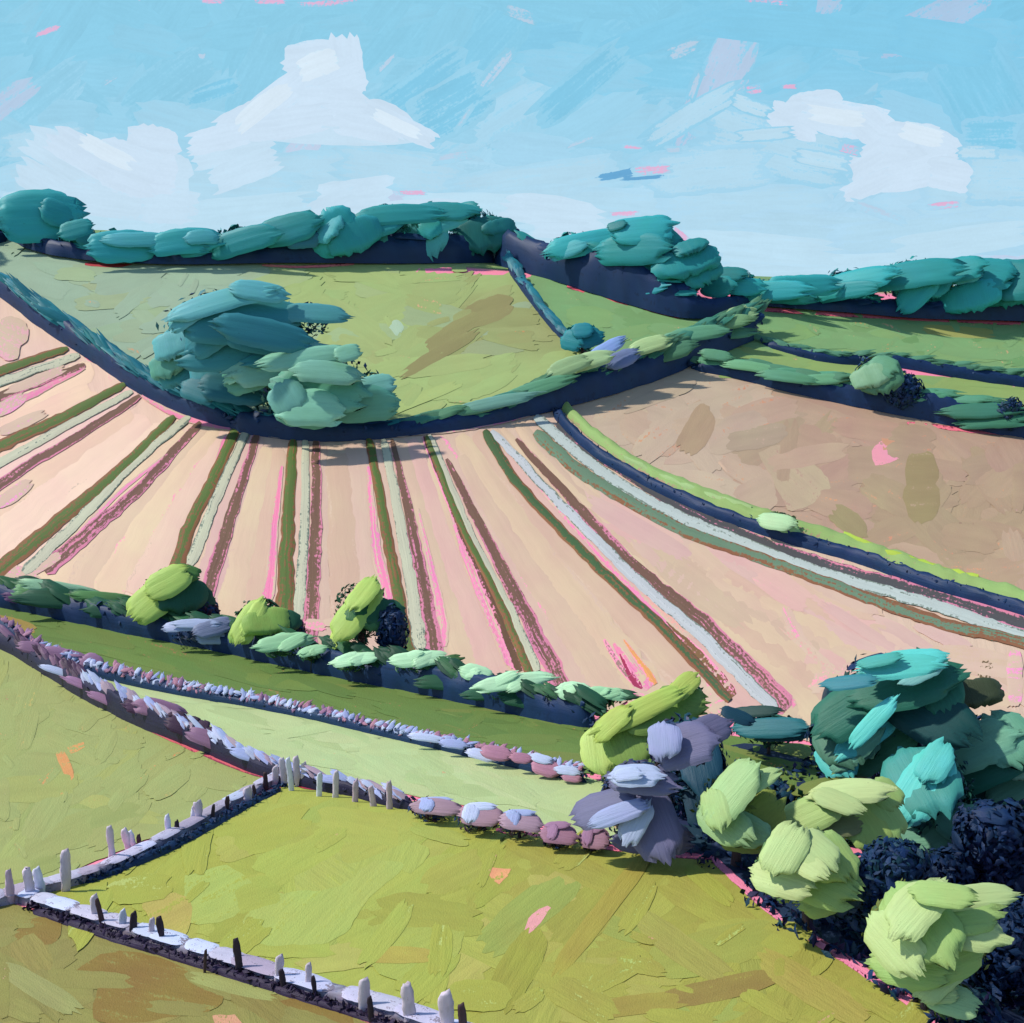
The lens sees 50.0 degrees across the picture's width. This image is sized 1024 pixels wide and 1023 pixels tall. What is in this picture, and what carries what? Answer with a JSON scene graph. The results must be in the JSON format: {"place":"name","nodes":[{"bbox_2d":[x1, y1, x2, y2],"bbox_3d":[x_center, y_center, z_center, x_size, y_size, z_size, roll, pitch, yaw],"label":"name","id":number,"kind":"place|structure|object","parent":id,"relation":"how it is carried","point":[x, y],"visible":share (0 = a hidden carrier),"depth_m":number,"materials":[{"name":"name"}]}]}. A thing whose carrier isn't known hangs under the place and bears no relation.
{"place":"outdoors","nodes":[
{"label":"outdoors","id":0,"kind":"place"},
{"bbox_2d":[0,390,132,466],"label":"chalk track","id":1,"kind":"structure","parent":0,"point":[35,443],"depth_m":138.21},
{"bbox_2d":[21,415,190,574],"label":"chalk track","id":2,"kind":"structure","parent":0,"point":[42,555],"depth_m":119.04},
{"bbox_2d":[0,650,261,888],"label":"grass field","id":3,"kind":"structure","parent":0,"point":[78,775],"depth_m":56.39,"materials":[{"name":"plant"}]},
{"bbox_2d":[0,904,366,1022],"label":"grass field","id":4,"kind":"structure","parent":0,"point":[49,973],"depth_m":33.72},
{"bbox_2d":[187,432,248,565],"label":"chalk track","id":5,"kind":"structure","parent":0,"point":[196,549],"depth_m":120.70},
{"bbox_2d":[0,239,584,419],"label":"grass field","id":6,"kind":"structure","parent":0,"point":[434,340],"depth_m":172.14,"materials":[{"name":"plant"}]},
{"bbox_2d":[501,249,566,338],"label":"hedge","id":7,"kind":"object","parent":6,"relation":"on","point":[552,320],"visible":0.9,"depth_m":178.20,"materials":[{"name":"blue plant"}]},
{"bbox_2d":[294,440,309,618],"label":"chalk track","id":8,"kind":"structure","parent":0,"point":[300,585],"depth_m":113.98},
{"bbox_2d":[103,679,617,843],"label":"grass field","id":9,"kind":"structure","parent":0,"point":[408,768],"depth_m":59.35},
{"bbox_2d":[381,438,426,649],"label":"chalk track","id":10,"kind":"structure","parent":0,"point":[417,623],"depth_m":110.30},
{"bbox_2d":[0,608,823,788],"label":"grass field","id":11,"kind":"structure","parent":0,"point":[481,725],"depth_m":75.84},
{"bbox_2d":[126,563,215,625],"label":"lime bush","id":12,"kind":"object","parent":11,"relation":"on","point":[180,588],"visible":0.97,"depth_m":90.17,"materials":[{"name":"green plant"}]},
{"bbox_2d":[161,617,230,643],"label":"heather bush","id":13,"kind":"object","parent":11,"relation":"on","point":[209,631],"visible":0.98,"depth_m":87.13,"materials":[{"name":"purple plant"}]},
{"bbox_2d":[228,596,301,645],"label":"lime bush","id":14,"kind":"object","parent":11,"relation":"on","point":[260,616],"visible":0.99,"depth_m":85.36,"materials":[{"name":"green plant"}]},
{"bbox_2d":[250,632,317,658],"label":"mint bush","id":15,"kind":"object","parent":11,"relation":"on","point":[284,643],"visible":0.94,"depth_m":82.22,"materials":[{"name":"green plant"}]},
{"bbox_2d":[0,615,591,782],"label":"lavender hedge","id":16,"kind":"object","parent":11,"relation":"on","point":[535,763],"visible":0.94,"depth_m":68.84,"materials":[{"name":"purple plant"}]},
{"bbox_2d":[0,575,641,727],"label":"hedge","id":17,"kind":"object","parent":11,"relation":"on","point":[581,706],"visible":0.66,"depth_m":80.78,"materials":[{"name":"blue plant"}]},
{"bbox_2d":[330,574,405,649],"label":"lime bush","id":18,"kind":"object","parent":11,"relation":"on","point":[356,615],"visible":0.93,"depth_m":80.67,"materials":[{"name":"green plant"}]},
{"bbox_2d":[375,603,409,648],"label":"bush","id":19,"kind":"object","parent":11,"relation":"on","point":[394,623],"visible":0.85,"depth_m":80.35,"materials":[{"name":"blue plant"}]},
{"bbox_2d":[386,650,450,672],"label":"mint bush","id":20,"kind":"object","parent":11,"relation":"on","point":[418,659],"visible":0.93,"depth_m":75.31,"materials":[{"name":"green plant"}]},
{"bbox_2d":[469,670,559,699],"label":"mint bush","id":21,"kind":"object","parent":11,"relation":"on","point":[509,681],"visible":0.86,"depth_m":70.02,"materials":[{"name":"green plant"}]},
{"bbox_2d":[428,434,539,670],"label":"chalk track","id":22,"kind":"structure","parent":0,"point":[528,648],"depth_m":108.24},
{"bbox_2d":[16,230,953,909],"bbox_3d":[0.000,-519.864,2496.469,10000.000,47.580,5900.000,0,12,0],"label":"ground","id":23,"kind":"structure","parent":0,"point":[498,270],"depth_m":188.83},
{"bbox_2d":[0,188,89,243],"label":"tree","id":24,"kind":"object","parent":23,"relation":"on","point":[33,216],"visible":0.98,"depth_m":183.22,"materials":[{"name":"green plant"}]},
{"bbox_2d":[56,219,95,244],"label":"tree","id":25,"kind":"object","parent":23,"relation":"on","point":[79,231],"visible":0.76,"depth_m":181.83,"materials":[{"name":"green plant"}]},
{"bbox_2d":[0,272,240,427],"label":"hedge","id":26,"kind":"object","parent":23,"relation":"on","point":[101,351],"visible":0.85,"depth_m":154.17,"materials":[{"name":"blue plant"}]},
{"bbox_2d":[83,228,157,263],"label":"tree","id":27,"kind":"object","parent":23,"relation":"on","point":[112,245],"visible":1,"depth_m":179.70,"materials":[{"name":"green plant"}]},
{"bbox_2d":[33,773,280,892],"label":"stone wall","id":28,"kind":"structure","parent":23,"relation":"on","point":[160,839],"depth_m":45.88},
{"bbox_2d":[147,227,225,257],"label":"tree","id":29,"kind":"object","parent":23,"relation":"on","point":[188,242],"visible":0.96,"depth_m":180.94,"materials":[{"name":"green plant"}]},
{"bbox_2d":[0,624,417,809],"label":"heather hedge","id":30,"kind":"object","parent":23,"relation":"on","point":[170,720],"visible":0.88,"depth_m":64.74,"materials":[{"name":"purple plant"}]},
{"bbox_2d":[15,888,470,1022],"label":"stone wall","id":31,"kind":"structure","parent":23,"relation":"on","point":[386,1005],"depth_m":34.92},
{"bbox_2d":[22,900,408,1022],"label":"bramble strip","id":32,"kind":"object","parent":31,"relation":"attached to","point":[137,942],"visible":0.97,"depth_m":35.07,"materials":[{"name":"blue plant"}]},
{"bbox_2d":[209,223,284,259],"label":"tree","id":33,"kind":"object","parent":23,"relation":"on","point":[237,239],"visible":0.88,"depth_m":182.20,"materials":[{"name":"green plant"}]},
{"bbox_2d":[0,230,495,263],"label":"thicket","id":34,"kind":"object","parent":23,"relation":"on","point":[403,248],"visible":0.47,"depth_m":187.39,"materials":[{"name":"blue plant"}]},
{"bbox_2d":[149,279,353,405],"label":"hillside tree","id":35,"kind":"object","parent":23,"relation":"on","point":[203,341],"visible":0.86,"depth_m":134.60,"materials":[{"name":"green plant"}]},
{"bbox_2d":[263,210,324,248],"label":"tree","id":36,"kind":"object","parent":23,"relation":"on","point":[300,229],"visible":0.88,"depth_m":184.17,"materials":[{"name":"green plant"}]},
{"bbox_2d":[219,342,400,429],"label":"hillside tree","id":37,"kind":"object","parent":23,"relation":"on","point":[315,386],"visible":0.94,"depth_m":131.88,"materials":[{"name":"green plant"}]},
{"bbox_2d":[224,403,420,441],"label":"hedge","id":38,"kind":"object","parent":23,"relation":"on","point":[249,421],"visible":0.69,"depth_m":137.58,"materials":[{"name":"blue plant"}]},
{"bbox_2d":[313,205,381,257],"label":"tree","id":39,"kind":"object","parent":23,"relation":"on","point":[343,230],"visible":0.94,"depth_m":185.59,"materials":[{"name":"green plant"}]},
{"bbox_2d":[355,203,447,241],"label":"tree","id":40,"kind":"object","parent":23,"relation":"on","point":[393,218],"visible":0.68,"depth_m":188.33,"materials":[{"name":"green plant"}]},
{"bbox_2d":[396,201,482,263],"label":"tree","id":41,"kind":"object","parent":23,"relation":"on","point":[436,233],"visible":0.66,"depth_m":191.12,"materials":[{"name":"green plant"}]},
{"bbox_2d":[453,201,516,255],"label":"tree","id":42,"kind":"object","parent":23,"relation":"on","point":[483,233],"visible":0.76,"depth_m":196.00,"materials":[{"name":"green plant"}]},
{"bbox_2d":[540,228,611,261],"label":"tree","id":43,"kind":"object","parent":23,"relation":"on","point":[565,245],"visible":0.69,"depth_m":184.12,"materials":[{"name":"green plant"}]},
{"bbox_2d":[560,322,605,353],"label":"tree","id":44,"kind":"object","parent":23,"relation":"on","point":[584,336],"visible":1,"depth_m":160.25,"materials":[{"name":"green plant"}]},
{"bbox_2d":[394,293,772,435],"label":"hedge","id":45,"kind":"object","parent":23,"relation":"on","point":[599,371],"visible":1,"depth_m":149.47,"materials":[{"name":"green plant"}]},
{"bbox_2d":[592,215,682,266],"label":"tree","id":46,"kind":"object","parent":23,"relation":"on","point":[643,240],"visible":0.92,"depth_m":178.16,"materials":[{"name":"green plant"}]},
{"bbox_2d":[569,712,734,865],"bbox_3d":[5.571,11.465,44.141,4.870,6.577,5.132,10,16,41],"label":"purple tree","id":47,"kind":"object","parent":23,"relation":"on","point":[632,800],"visible":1,"depth_m":43.06,"materials":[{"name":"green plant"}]},
{"bbox_2d":[646,237,722,296],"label":"tree","id":48,"kind":"object","parent":23,"relation":"on","point":[695,264],"visible":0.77,"depth_m":175.87,"materials":[{"name":"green plant"}]},
{"bbox_2d":[700,266,768,297],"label":"tree","id":49,"kind":"object","parent":23,"relation":"on","point":[733,281],"visible":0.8,"depth_m":179.76,"materials":[{"name":"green plant"}]},
{"bbox_2d":[730,274,843,304],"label":"tree","id":50,"kind":"object","parent":23,"relation":"on","point":[797,289],"visible":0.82,"depth_m":179.59,"materials":[{"name":"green plant"}]},
{"bbox_2d":[551,405,1023,615],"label":"hedge","id":51,"kind":"object","parent":23,"relation":"on","point":[876,561],"visible":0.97,"depth_m":113.55,"materials":[{"name":"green plant"}]},
{"bbox_2d":[687,349,1023,437],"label":"hedge","id":52,"kind":"object","parent":23,"relation":"on","point":[949,407],"visible":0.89,"depth_m":152.14,"materials":[{"name":"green plant"}]},
{"bbox_2d":[814,265,904,303],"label":"tree","id":53,"kind":"object","parent":23,"relation":"on","point":[862,282],"visible":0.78,"depth_m":178.82,"materials":[{"name":"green plant"}]},
{"bbox_2d":[754,334,1023,386],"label":"hedge","id":54,"kind":"object","parent":23,"relation":"on","point":[968,370],"visible":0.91,"depth_m":166.14,"materials":[{"name":"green plant"}]},
{"bbox_2d":[990,259,1023,322],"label":"tree","id":55,"kind":"object","parent":23,"relation":"on","point":[1013,294],"visible":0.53,"depth_m":179.28,"materials":[{"name":"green plant"}]},
{"bbox_2d":[49,785,929,1022],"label":"grass field","id":56,"kind":"structure","parent":0,"point":[489,925],"depth_m":38.65,"materials":[{"name":"plant"}]},
{"bbox_2d":[75,781,287,883],"bbox_3d":[-13.633,13.993,48.466,1.254,2.802,14.493,5,13,21],"label":"bramble strip","id":57,"kind":"object","parent":56,"relation":"on","point":[169,846],"visible":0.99,"depth_m":46.51,"materials":[{"name":"blue plant"}]},
{"bbox_2d":[408,795,461,821],"bbox_3d":[-3.418,13.543,49.721,2.708,1.682,2.145,0,12,0],"label":"rose bush","id":58,"kind":"object","parent":56,"relation":"on","point":[427,807],"visible":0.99,"depth_m":48.88,"materials":[{"name":"pink plant"}]},
{"bbox_2d":[454,802,502,832],"bbox_3d":[-1.447,13.509,48.019,2.158,1.900,2.264,-4,13,-17],"label":"rose bush","id":59,"kind":"object","parent":56,"relation":"on","point":[477,816],"visible":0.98,"depth_m":47.34,"materials":[{"name":"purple plant"}]},
{"bbox_2d":[498,809,544,837],"bbox_3d":[0.385,13.509,46.965,2.176,1.945,1.904,0,12,0],"label":"rose bush","id":60,"kind":"object","parent":56,"relation":"on","point":[518,821],"visible":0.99,"depth_m":46.24,"materials":[{"name":"pink plant"}]},
{"bbox_2d":[536,821,580,848],"bbox_3d":[1.944,13.664,45.927,1.863,1.702,1.771,0,12,0],"label":"rose bush","id":61,"kind":"object","parent":56,"relation":"on","point":[557,833],"visible":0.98,"depth_m":45.32,"materials":[{"name":"pink plant"}]},
{"bbox_2d":[0,0,1023,276],"bbox_3d":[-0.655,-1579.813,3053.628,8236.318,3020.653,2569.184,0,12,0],"label":"sky","id":62,"kind":"structure","parent":0,"point":[768,138],"depth_m":3749.38,"materials":[{"name":"blue"}]},
{"bbox_2d":[0,298,1023,740],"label":"ploughed field","id":63,"kind":"structure","parent":0,"point":[42,340],"depth_m":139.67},
{"bbox_2d":[0,382,125,451],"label":"grass strip","id":64,"kind":"object","parent":63,"relation":"on","point":[10,441],"depth_m":140.51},
{"bbox_2d":[0,394,140,489],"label":"soil strip","id":65,"kind":"object","parent":63,"relation":"on","point":[20,470],"visible":1,"depth_m":134.06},
{"bbox_2d":[0,415,175,575],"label":"grass strip","id":66,"kind":"object","parent":63,"relation":"on","point":[28,546],"depth_m":118.04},
{"bbox_2d":[44,421,201,574],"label":"soil strip","id":67,"kind":"object","parent":63,"relation":"on","point":[70,548],"visible":1,"depth_m":118.78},
{"bbox_2d":[169,428,238,564],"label":"grass strip","id":68,"kind":"object","parent":63,"relation":"on","point":[186,533],"depth_m":120.81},
{"bbox_2d":[203,435,259,596],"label":"soil strip","id":69,"kind":"object","parent":63,"relation":"on","point":[215,566],"visible":0.87,"depth_m":115.89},
{"bbox_2d":[275,439,296,610],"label":"grass strip","id":70,"kind":"object","parent":63,"relation":"on","point":[284,598],"depth_m":113.39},
{"bbox_2d":[303,441,322,642],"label":"soil strip","id":71,"kind":"object","parent":63,"relation":"on","point":[311,605],"visible":0.93,"depth_m":112.07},
{"bbox_2d":[366,438,414,651],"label":"grass strip","id":72,"kind":"object","parent":63,"relation":"on","point":[397,589],"depth_m":114.77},
{"bbox_2d":[21,367,796,707],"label":"verge","id":73,"kind":"structure","parent":63,"relation":"on","point":[627,665],"depth_m":108.80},
{"bbox_2d":[391,439,445,655],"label":"soil strip","id":74,"kind":"object","parent":63,"relation":"on","point":[433,639],"visible":0.91,"depth_m":107.93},
{"bbox_2d":[423,436,522,672],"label":"soil strip","id":75,"kind":"object","parent":63,"relation":"on","point":[509,647],"visible":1,"depth_m":101.06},
{"bbox_2d":[425,435,532,671],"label":"grass strip","id":76,"kind":"object","parent":63,"relation":"on","point":[508,623],"depth_m":108.35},
{"bbox_2d":[445,458,568,685],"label":"soil strip","id":77,"kind":"object","parent":63,"relation":"on","point":[549,659],"visible":0.92,"depth_m":102.07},
{"bbox_2d":[482,429,731,702],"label":"grass strip","id":78,"kind":"object","parent":63,"relation":"on","point":[654,619],"depth_m":107.91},
{"bbox_2d":[515,438,791,713],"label":"soil strip","id":79,"kind":"object","parent":63,"relation":"on","point":[767,682],"visible":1,"depth_m":101.69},
{"bbox_2d":[533,429,1023,648],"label":"grass strip","id":80,"kind":"object","parent":63,"relation":"on","point":[560,454],"depth_m":110.95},
{"bbox_2d":[555,422,1023,629],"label":"soil strip","id":81,"kind":"object","parent":63,"relation":"on","point":[1004,616],"visible":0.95,"depth_m":108.27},
{"bbox_2d":[85,262,1020,1022],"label":"verge","id":82,"kind":"structure","parent":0,"point":[741,884],"depth_m":62.61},
{"bbox_2d":[490,430,777,706],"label":"chalk track","id":83,"kind":"structure","parent":0,"point":[730,664],"depth_m":103.95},
{"bbox_2d":[526,275,1023,370],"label":"grass field","id":84,"kind":"structure","parent":0,"point":[994,344],"depth_m":176.43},
{"bbox_2d":[494,230,759,318],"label":"thicket","id":85,"kind":"object","parent":84,"relation":"on","point":[629,285],"visible":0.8,"depth_m":180.81,"materials":[{"name":"blue plant"}]},
{"bbox_2d":[768,294,1023,320],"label":"thicket","id":86,"kind":"object","parent":84,"relation":"on","point":[873,304],"visible":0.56,"depth_m":182.48,"materials":[{"name":"blue plant"}]},
{"bbox_2d":[876,256,970,314],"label":"tree","id":87,"kind":"object","parent":84,"relation":"on","point":[918,284],"visible":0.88,"depth_m":179.21,"materials":[{"name":"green plant"}]},
{"bbox_2d":[938,256,1017,313],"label":"tree","id":88,"kind":"object","parent":84,"relation":"on","point":[982,284],"visible":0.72,"depth_m":179.57,"materials":[{"name":"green plant"}]},
{"bbox_2d":[533,414,1023,636],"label":"chalk track","id":89,"kind":"structure","parent":0,"point":[577,452],"depth_m":113.48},
{"bbox_2d":[561,363,1023,589],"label":"ploughed field","id":90,"kind":"structure","parent":0,"point":[931,493],"depth_m":134.97,"materials":[{"name":"soil"}]},
{"bbox_2d":[882,370,925,409],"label":"bush","id":91,"kind":"object","parent":90,"relation":"on","point":[912,385],"visible":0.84,"depth_m":149.59,"materials":[{"name":"blue plant"}]},
{"bbox_2d":[562,402,1023,600],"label":"verge","id":92,"kind":"structure","parent":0,"point":[713,496],"depth_m":117.05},
{"bbox_2d":[599,743,1023,1022],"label":"gully floor","id":93,"kind":"structure","parent":0,"point":[829,936],"depth_m":43.03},
{"bbox_2d":[580,671,711,779],"bbox_3d":[6.473,11.138,55.397,6.595,6.383,4.819,-6,13,-25],"label":"lime tree","id":94,"kind":"object","parent":93,"relation":"on","point":[610,739],"visible":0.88,"depth_m":53.71,"materials":[{"name":"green plant"}]},
{"bbox_2d":[651,706,755,828],"bbox_3d":[8.355,12.137,49.798,3.731,6.884,4.366,-9,15,-36],"label":"tree","id":95,"kind":"object","parent":93,"relation":"on","point":[692,780],"visible":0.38,"depth_m":48.79,"materials":[{"name":"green plant"}]},
{"bbox_2d":[690,758,786,866],"bbox_3d":[8.880,12.099,42.976,3.691,5.258,3.798,0,12,0],"label":"sage bush","id":96,"kind":"object","parent":93,"relation":"on","point":[740,808],"visible":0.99,"depth_m":41.98,"materials":[{"name":"green plant"}]},
{"bbox_2d":[722,705,809,753],"bbox_3d":[14.519,12.696,62.753,5.152,3.688,4.541,0,12,0],"label":"tree","id":97,"kind":"object","parent":93,"relation":"on","point":[770,725],"visible":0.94,"depth_m":61.38,"materials":[{"name":"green plant"}]},
{"bbox_2d":[748,820,865,930],"bbox_3d":[9.836,12.598,37.007,3.902,4.734,3.724,0,12,0],"label":"sage bush","id":98,"kind":"object","parent":93,"relation":"on","point":[814,872],"visible":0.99,"depth_m":35.70,"materials":[{"name":"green plant"}]},
{"bbox_2d":[608,752,1023,1022],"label":"undergrowth","id":99,"kind":"object","parent":93,"relation":"on","point":[992,999],"visible":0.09,"depth_m":36.53,"materials":[{"name":"blue plant"}]},
{"bbox_2d":[784,773,907,850],"bbox_3d":[13.172,13.376,45.456,5.817,6.025,4.908,0,12,0],"label":"sage bush","id":100,"kind":"object","parent":93,"relation":"on","point":[858,813],"visible":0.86,"depth_m":43.47,"materials":[{"name":"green plant"}]},
{"bbox_2d":[825,836,937,933],"bbox_3d":[12.177,12.861,36.755,3.681,4.161,2.465,0,12,0],"label":"tree","id":101,"kind":"object","parent":93,"relation":"on","point":[887,863],"visible":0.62,"depth_m":36.00,"materials":[{"name":"blue plant"}]},
{"bbox_2d":[802,647,1004,779],"bbox_3d":[18.418,11.411,52.674,8.974,10.969,7.151,0,12,0],"label":"tree","id":102,"kind":"object","parent":93,"relation":"on","point":[873,714],"visible":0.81,"depth_m":50.25,"materials":[{"name":"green plant"}]},
{"bbox_2d":[880,736,977,853],"bbox_3d":[18.672,13.638,48.873,4.895,7.748,5.187,0,12,0],"label":"tree","id":103,"kind":"object","parent":93,"relation":"on","point":[929,782],"visible":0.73,"depth_m":47.53,"materials":[{"name":"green plant"}]},
{"bbox_2d":[861,877,1022,1010],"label":"sage bush","id":104,"kind":"object","parent":93,"relation":"on","point":[931,941],"visible":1,"depth_m":30.06,"materials":[{"name":"green plant"}]},
{"bbox_2d":[924,983,982,1022],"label":"sage bush","id":105,"kind":"object","parent":93,"relation":"on","point":[958,1002],"visible":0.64,"depth_m":30.09,"materials":[{"name":"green plant"}]},
{"bbox_2d":[927,797,1023,908],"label":"tree","id":106,"kind":"object","parent":93,"relation":"on","point":[987,840],"visible":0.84,"depth_m":45.24,"materials":[{"name":"blue plant"}]},
{"bbox_2d":[954,709,1023,812],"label":"tree","id":107,"kind":"object","parent":93,"relation":"on","point":[994,766],"visible":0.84,"depth_m":50.15,"materials":[{"name":"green plant"}]},
{"bbox_2d":[969,896,1023,1014],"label":"tree","id":108,"kind":"object","parent":93,"relation":"on","point":[1005,970],"visible":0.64,"depth_m":34.56,"materials":[{"name":"blue plant"}]},
{"bbox_2d":[718,346,1023,403],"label":"grass field","id":109,"kind":"structure","parent":0,"point":[969,387],"depth_m":164.18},
{"bbox_2d":[849,355,904,395],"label":"bush","id":110,"kind":"object","parent":109,"relation":"on","point":[876,374],"visible":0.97,"depth_m":149.73,"materials":[{"name":"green plant"}]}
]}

